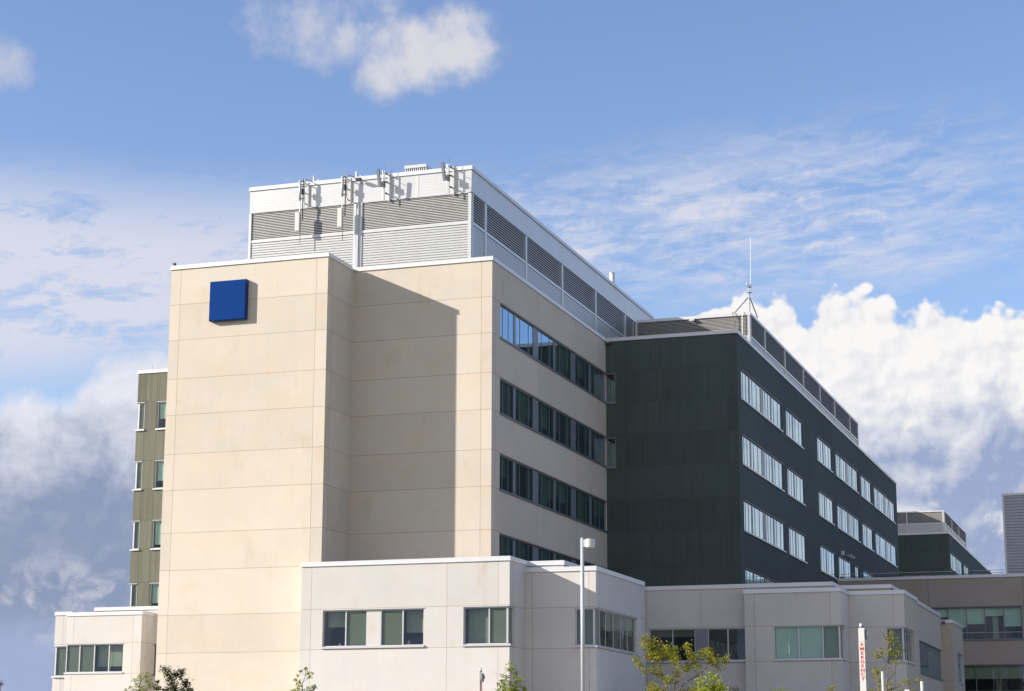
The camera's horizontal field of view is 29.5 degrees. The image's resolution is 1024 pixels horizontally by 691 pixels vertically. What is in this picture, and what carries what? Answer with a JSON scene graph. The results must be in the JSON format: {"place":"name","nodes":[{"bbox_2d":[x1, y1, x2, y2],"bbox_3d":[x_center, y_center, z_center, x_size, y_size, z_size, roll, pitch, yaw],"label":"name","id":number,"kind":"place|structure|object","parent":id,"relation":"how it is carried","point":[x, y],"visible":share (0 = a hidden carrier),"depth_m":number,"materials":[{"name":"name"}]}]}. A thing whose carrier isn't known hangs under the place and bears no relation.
{"place":"outdoors","nodes":[
{"label":"outdoors","id":0,"kind":"place"},
{"bbox_2d":[0,0,1023,690],"label":"sky","id":1,"kind":"structure","parent":0,"point":[869,154],"materials":[{"name":"blue"}]},
{"bbox_2d":[858,623,868,690],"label":"emergency pillar","id":2,"kind":"structure","parent":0,"point":[863,633],"depth_m":76.73,"materials":[{"name":"white metal"}]},
{"label":"pavement","id":3,"kind":"structure","parent":0,"visible":0},
{"bbox_2d":[479,668,484,690],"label":"emergency pillar","id":4,"kind":"structure","parent":3,"relation":"on","point":[481,677],"depth_m":92.18,"materials":[{"name":"white metal"}]},
{"bbox_2d":[580,538,594,690],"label":"lamp post","id":5,"kind":"object","parent":3,"relation":"on","point":[588,543],"visible":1,"depth_m":91.24,"materials":[{"name":"white metal"}]},
{"bbox_3d":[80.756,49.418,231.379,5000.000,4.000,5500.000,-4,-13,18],"label":"ground","id":6,"kind":"structure","parent":0,"visible":0},
{"bbox_2d":[51,606,157,690],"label":"annex","id":7,"kind":"object","parent":6,"relation":"on","point":[106,649],"visible":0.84,"depth_m":132.85,"materials":[{"name":"white concrete"}]},
{"bbox_2d":[51,646,56,676],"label":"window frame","id":8,"kind":"structure","parent":7,"relation":"in","point":[54,646],"depth_m":134.39,"materials":[{"name":"white metal"}]},
{"bbox_2d":[51,646,66,677],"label":"window","id":9,"kind":"structure","parent":7,"relation":"in","point":[61,650],"depth_m":134.24,"materials":[{"name":"glass"}]},
{"bbox_2d":[63,643,123,673],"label":"window","id":10,"kind":"structure","parent":7,"relation":"in","point":[99,658],"depth_m":132.84,"materials":[{"name":"glass"}]},
{"bbox_2d":[152,644,156,675],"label":"window","id":11,"kind":"structure","parent":7,"relation":"in","point":[154,644],"depth_m":133.13,"materials":[{"name":"metal"}]},
{"bbox_2d":[123,671,152,690],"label":"ornamental tree","id":12,"kind":"object","parent":6,"relation":"on","point":[136,682],"visible":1,"depth_m":93.51,"materials":[{"name":"green plant"}]},
{"bbox_2d":[129,365,167,606],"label":"hospital wing","id":13,"kind":"structure","parent":6,"relation":"on","point":[147,497],"depth_m":139.85,"materials":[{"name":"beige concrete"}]},
{"bbox_2d":[130,584,131,606],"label":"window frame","id":14,"kind":"structure","parent":13,"relation":"in","point":[131,584],"depth_m":138.53,"materials":[{"name":"white metal"}]},
{"bbox_2d":[129,522,134,550],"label":"window","id":15,"kind":"structure","parent":13,"relation":"in","point":[134,522],"depth_m":139.48,"materials":[{"name":"white metal"}]},
{"bbox_2d":[131,583,137,606],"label":"window","id":16,"kind":"structure","parent":13,"relation":"in","point":[134,586],"depth_m":138.53,"materials":[{"name":"green metal"}]},
{"bbox_2d":[132,462,137,490],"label":"window","id":17,"kind":"structure","parent":13,"relation":"in","point":[136,462],"depth_m":140.34,"materials":[{"name":"white metal"}]},
{"bbox_2d":[130,521,139,550],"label":"window","id":18,"kind":"structure","parent":13,"relation":"in","point":[137,524],"depth_m":139.38,"materials":[{"name":"green metal"}]},
{"bbox_2d":[135,403,139,431],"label":"window","id":19,"kind":"structure","parent":13,"relation":"in","point":[137,403],"depth_m":141.30,"materials":[{"name":"white metal"}]},
{"bbox_2d":[133,461,142,490],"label":"window","id":20,"kind":"structure","parent":13,"relation":"in","point":[139,470],"depth_m":140.30,"materials":[{"name":"grey glass"}]},
{"bbox_2d":[135,402,144,430],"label":"window","id":21,"kind":"structure","parent":13,"relation":"in","point":[142,404],"depth_m":141.23,"materials":[{"name":"glass"}]},
{"bbox_2d":[149,583,158,605],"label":"window","id":22,"kind":"structure","parent":13,"relation":"in","point":[154,588],"depth_m":138.20,"materials":[{"name":"green glass"}]},
{"bbox_2d":[150,520,161,549],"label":"window","id":23,"kind":"structure","parent":13,"relation":"in","point":[156,537],"depth_m":139.08,"materials":[{"name":"green glass"}]},
{"bbox_2d":[152,460,163,489],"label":"window","id":24,"kind":"structure","parent":13,"relation":"in","point":[159,465],"depth_m":140.03,"materials":[{"name":"green glass"}]},
{"bbox_2d":[155,401,165,429],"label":"window","id":25,"kind":"structure","parent":13,"relation":"in","point":[161,417],"depth_m":140.96,"materials":[{"name":"glass"}]},
{"bbox_2d":[151,665,193,690],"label":"ornamental tree","id":26,"kind":"object","parent":6,"relation":"on","point":[169,675],"visible":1,"depth_m":92.84,"materials":[{"name":"green plant"}]},
{"bbox_2d":[155,252,354,690],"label":"hospital tower","id":27,"kind":"structure","parent":6,"relation":"on","point":[256,488],"depth_m":107.95,"materials":[{"name":"beige concrete"}]},
{"bbox_2d":[209,279,248,321],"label":"sign","id":28,"kind":"object","parent":27,"relation":"attached to","point":[228,300],"visible":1,"depth_m":109.92,"materials":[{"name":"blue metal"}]},
{"bbox_2d":[290,667,317,690],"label":"ornamental tree","id":29,"kind":"object","parent":6,"relation":"on","point":[299,681],"visible":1,"depth_m":90.81,"materials":[{"name":"green plant"}]},
{"bbox_2d":[299,556,528,690],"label":"annex","id":30,"kind":"object","parent":6,"relation":"on","point":[442,624],"visible":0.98,"depth_m":101.23,"materials":[{"name":"white concrete"}]},
{"bbox_2d":[320,607,423,648],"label":"window","id":31,"kind":"structure","parent":30,"relation":"in","point":[382,627],"depth_m":101.90,"materials":[{"name":"glass"}]},
{"bbox_2d":[462,605,510,645],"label":"window","id":32,"kind":"structure","parent":30,"relation":"in","point":[483,625],"depth_m":99.95,"materials":[{"name":"glass"}]},
{"bbox_2d":[506,605,516,646],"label":"window","id":33,"kind":"structure","parent":30,"relation":"in","point":[509,610],"depth_m":99.78,"materials":[{"name":"metal"}]},
{"bbox_2d":[348,256,607,568],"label":"hospital wing","id":34,"kind":"structure","parent":6,"relation":"on","point":[478,418],"depth_m":110.07,"materials":[{"name":"beige concrete"}]},
{"bbox_2d":[248,165,653,337],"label":"rooftop plant room","id":35,"kind":"object","parent":34,"relation":"on","point":[422,216],"visible":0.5,"depth_m":116.50,"materials":[{"name":"metal"}]},
{"bbox_2d":[295,178,309,243],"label":"antenna mount","id":36,"kind":"object","parent":35,"relation":"attached to","point":[298,216],"visible":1,"depth_m":116.49,"materials":[{"name":"white metal"}]},
{"bbox_2d":[337,174,353,240],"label":"antenna mount","id":37,"kind":"object","parent":35,"relation":"attached to","point":[340,210],"visible":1,"depth_m":115.64,"materials":[{"name":"white metal"}]},
{"bbox_2d":[376,168,391,200],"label":"antenna mount","id":38,"kind":"object","parent":35,"relation":"attached to","point":[382,183],"visible":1,"depth_m":114.91,"materials":[{"name":"white metal"}]},
{"bbox_2d":[404,164,431,171],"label":"roof vent","id":39,"kind":"object","parent":35,"relation":"on","point":[408,168],"visible":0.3,"depth_m":119.00,"materials":[{"name":"white metal"}]},
{"bbox_2d":[441,162,456,194],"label":"antenna mount","id":40,"kind":"object","parent":35,"relation":"attached to","point":[446,177],"visible":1,"depth_m":113.62,"materials":[{"name":"white metal"}]},
{"bbox_2d":[609,272,614,283],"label":"exhaust stack","id":41,"kind":"object","parent":35,"relation":"on","point":[612,276],"visible":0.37,"depth_m":149.62,"materials":[{"name":"white paint"}]},
{"bbox_2d":[499,533,605,568],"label":"window","id":42,"kind":"structure","parent":34,"relation":"in","point":[508,546],"depth_m":112.24,"materials":[{"name":"glass"}]},
{"bbox_2d":[500,303,606,403],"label":"window","id":43,"kind":"structure","parent":34,"relation":"in","point":[515,331],"depth_m":119.04,"materials":[{"name":"glass"}]},
{"bbox_2d":[500,378,606,467],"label":"window","id":44,"kind":"structure","parent":34,"relation":"in","point":[516,405],"depth_m":118.09,"materials":[{"name":"glass"}]},
{"bbox_2d":[499,453,607,532],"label":"window","id":45,"kind":"structure","parent":34,"relation":"in","point":[520,481],"depth_m":117.23,"materials":[{"name":"glass"}]},
{"bbox_2d":[496,660,526,690],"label":"ornamental tree","id":46,"kind":"object","parent":6,"relation":"on","point":[509,687],"visible":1,"depth_m":87.54,"materials":[{"name":"green plant"}]},
{"bbox_2d":[525,560,645,690],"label":"annex","id":47,"kind":"object","parent":6,"relation":"on","point":[614,604],"visible":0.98,"depth_m":101.51,"materials":[{"name":"white concrete"}]},
{"bbox_2d":[574,607,598,646],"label":"window","id":48,"kind":"structure","parent":47,"relation":"in","point":[588,610],"depth_m":100.79,"materials":[{"name":"glass"}]},
{"bbox_2d":[593,607,638,654],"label":"window","id":49,"kind":"structure","parent":47,"relation":"in","point":[611,631],"depth_m":103.96,"materials":[{"name":"glass"}]},
{"bbox_2d":[630,632,730,690],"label":"ornamental tree","id":50,"kind":"object","parent":6,"relation":"on","point":[648,644],"visible":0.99,"depth_m":85.19,"materials":[{"name":"green plant"}]},
{"bbox_2d":[693,670,728,690],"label":"ornamental tree","id":51,"kind":"object","parent":6,"relation":"on","point":[713,677],"visible":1,"depth_m":82.42,"materials":[{"name":"green plant"}]},
{"bbox_2d":[606,329,899,586],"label":"hospital wing","id":52,"kind":"structure","parent":6,"relation":"on","point":[734,456],"depth_m":128.99,"materials":[{"name":"black metal"}]},
{"bbox_2d":[606,373,615,403],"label":"window","id":53,"kind":"structure","parent":52,"relation":"in","point":[610,377],"depth_m":129.98,"materials":[{"name":"glass"}]},
{"bbox_2d":[606,437,616,468],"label":"window","id":54,"kind":"structure","parent":52,"relation":"in","point":[611,442],"depth_m":129.03,"materials":[{"name":"grey glass"}]},
{"bbox_2d":[635,312,858,445],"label":"rooftop plant room","id":55,"kind":"object","parent":52,"relation":"on","point":[762,339],"visible":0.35,"depth_m":148.82,"materials":[{"name":"metal"}]},
{"bbox_2d":[732,237,757,334],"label":"antenna mast","id":56,"kind":"object","parent":55,"relation":"attached to","point":[749,290],"visible":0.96,"depth_m":144.50,"materials":[{"name":"metal"}]},
{"bbox_2d":[741,369,782,431],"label":"window","id":57,"kind":"structure","parent":52,"relation":"in","point":[759,399],"depth_m":134.24,"materials":[{"name":"glass"}]},
{"bbox_2d":[745,568,778,583],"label":"window","id":58,"kind":"structure","parent":52,"relation":"in","point":[751,576],"depth_m":128.73,"materials":[{"name":"glass"}]},
{"bbox_2d":[742,434,784,491],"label":"window","id":59,"kind":"structure","parent":52,"relation":"in","point":[759,461],"depth_m":133.36,"materials":[{"name":"glass"}]},
{"bbox_2d":[744,500,786,552],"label":"window","id":60,"kind":"structure","parent":52,"relation":"in","point":[757,523],"depth_m":132.38,"materials":[{"name":"glass"}]},
{"bbox_2d":[786,408,803,448],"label":"window","id":61,"kind":"structure","parent":52,"relation":"in","point":[793,425],"depth_m":145.59,"materials":[{"name":"glass"}]},
{"bbox_2d":[787,467,805,505],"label":"window","id":62,"kind":"structure","parent":52,"relation":"in","point":[795,483],"depth_m":144.76,"materials":[{"name":"glass"}]},
{"bbox_2d":[789,526,807,563],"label":"window","id":63,"kind":"structure","parent":52,"relation":"in","point":[796,540],"depth_m":143.77,"materials":[{"name":"glass"}]},
{"bbox_2d":[817,436,832,472],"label":"window","id":64,"kind":"structure","parent":52,"relation":"in","point":[824,451],"depth_m":157.67,"materials":[{"name":"glass"}]},
{"bbox_2d":[819,490,834,525],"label":"window","id":65,"kind":"structure","parent":52,"relation":"in","point":[825,504],"depth_m":156.71,"materials":[{"name":"glass"}]},
{"bbox_2d":[820,545,836,578],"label":"window","id":66,"kind":"structure","parent":52,"relation":"in","point":[827,557],"depth_m":155.95,"materials":[{"name":"glass"}]},
{"bbox_2d":[839,556,850,577],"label":"window","id":67,"kind":"structure","parent":52,"relation":"in","point":[844,566],"depth_m":163.55,"materials":[{"name":"glass"}]},
{"bbox_2d":[835,452,858,493],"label":"window","id":68,"kind":"structure","parent":52,"relation":"in","point":[847,474],"depth_m":167.63,"materials":[{"name":"glass"}]},
{"bbox_2d":[837,504,860,542],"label":"window","id":69,"kind":"structure","parent":52,"relation":"in","point":[848,524],"depth_m":166.74,"materials":[{"name":"glass"}]},
{"bbox_2d":[855,565,858,577],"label":"window","id":70,"kind":"structure","parent":52,"relation":"in","point":[856,568],"depth_m":169.65,"materials":[{"name":"glass"}]},
{"bbox_2d":[861,474,872,504],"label":"window","id":71,"kind":"structure","parent":52,"relation":"in","point":[865,485],"depth_m":177.92,"materials":[{"name":"glass"}]},
{"bbox_2d":[862,522,873,551],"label":"window","id":72,"kind":"structure","parent":52,"relation":"in","point":[867,532],"depth_m":177.04,"materials":[{"name":"glass"}]},
{"bbox_2d":[863,570,873,577],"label":"window","id":73,"kind":"structure","parent":52,"relation":"in","point":[865,575],"depth_m":175.12,"materials":[{"name":"glass"}]},
{"bbox_2d":[874,486,895,523],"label":"window","id":74,"kind":"structure","parent":52,"relation":"in","point":[882,503],"depth_m":188.29,"materials":[{"name":"glass"}]},
{"bbox_2d":[875,532,897,567],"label":"window","id":75,"kind":"structure","parent":52,"relation":"in","point":[887,551],"depth_m":187.44,"materials":[{"name":"glass"}]},
{"bbox_2d":[644,582,964,690],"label":"annex","id":76,"kind":"object","parent":6,"relation":"on","point":[799,636],"visible":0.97,"depth_m":114.84,"materials":[{"name":"white concrete"}]},
{"bbox_2d":[648,627,745,662],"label":"window","id":77,"kind":"structure","parent":76,"relation":"in","point":[728,640],"depth_m":115.81,"materials":[{"name":"glass"}]},
{"bbox_2d":[773,624,843,660],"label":"window","id":78,"kind":"structure","parent":76,"relation":"in","point":[791,642],"depth_m":113.26,"materials":[{"name":"glass"}]},
{"bbox_2d":[838,625,846,660],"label":"window","id":79,"kind":"structure","parent":76,"relation":"in","point":[840,628],"depth_m":112.82,"materials":[{"name":"glass"}]},
{"bbox_2d":[885,627,908,662],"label":"window","id":80,"kind":"structure","parent":76,"relation":"in","point":[897,631],"depth_m":114.29,"materials":[{"name":"glass"}]},
{"bbox_2d":[901,627,916,665],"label":"window","id":81,"kind":"structure","parent":76,"relation":"in","point":[906,634],"depth_m":115.58,"materials":[{"name":"glass"}]},
{"bbox_2d":[919,640,942,680],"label":"window","id":82,"kind":"structure","parent":76,"relation":"in","point":[930,665],"depth_m":132.00,"materials":[{"name":"glass"}]},
{"bbox_2d":[957,652,964,684],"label":"window","id":83,"kind":"structure","parent":76,"relation":"in","point":[959,656],"depth_m":142.32,"materials":[{"name":"glass"}]},
{"bbox_2d":[881,671,884,690],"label":"bollard post","id":84,"kind":"object","parent":6,"relation":"on","point":[883,680],"visible":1,"depth_m":80.24,"materials":[{"name":"white metal"}]},
{"bbox_2d":[867,629,921,690],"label":"ornamental tree","id":85,"kind":"object","parent":6,"relation":"on","point":[876,670],"visible":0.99,"depth_m":82.34,"materials":[{"name":"green plant"}]},
{"bbox_2d":[920,681,923,690],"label":"bollard post","id":86,"kind":"object","parent":6,"relation":"on","point":[922,685],"visible":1,"depth_m":79.69,"materials":[{"name":"white metal"}]},
{"bbox_2d":[837,573,1023,690],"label":"office block","id":87,"kind":"structure","parent":6,"relation":"on","point":[986,611],"depth_m":155.24,"materials":[{"name":"beige concrete"}]},
{"bbox_2d":[840,570,1003,577],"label":"roof railing","id":88,"kind":"object","parent":87,"relation":"on","point":[933,574],"visible":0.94,"depth_m":158.30,"materials":[{"name":"metal"}]},
{"bbox_2d":[932,606,1023,640],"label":"window","id":89,"kind":"structure","parent":87,"relation":"in","point":[993,622],"depth_m":155.76,"materials":[{"name":"glass"}]},
{"bbox_2d":[964,664,1023,690],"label":"window","id":90,"kind":"structure","parent":87,"relation":"in","point":[984,677],"depth_m":154.02,"materials":[{"name":"glass"}]},
{"bbox_2d":[1001,493,1023,573],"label":"metal clad block","id":91,"kind":"structure","parent":87,"relation":"on","point":[1013,515],"depth_m":158.62,"materials":[{"name":"metal"}]},
{"bbox_2d":[898,532,991,576],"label":"hospital wing","id":92,"kind":"structure","parent":6,"relation":"on","point":[926,553],"depth_m":240.21,"materials":[{"name":"black metal"}]},
{"bbox_2d":[897,510,966,548],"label":"rooftop plant room","id":93,"kind":"object","parent":92,"relation":"on","point":[925,521],"visible":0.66,"depth_m":243.07,"materials":[{"name":"metal"}]},
{"bbox_2d":[950,552,961,574],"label":"window","id":94,"kind":"structure","parent":92,"relation":"in","point":[956,565],"depth_m":245.46,"materials":[{"name":"glass"}]},
{"bbox_2d":[964,564,968,574],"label":"window","id":95,"kind":"structure","parent":92,"relation":"in","point":[965,567],"depth_m":256.42,"materials":[{"name":"glass"}]}
]}

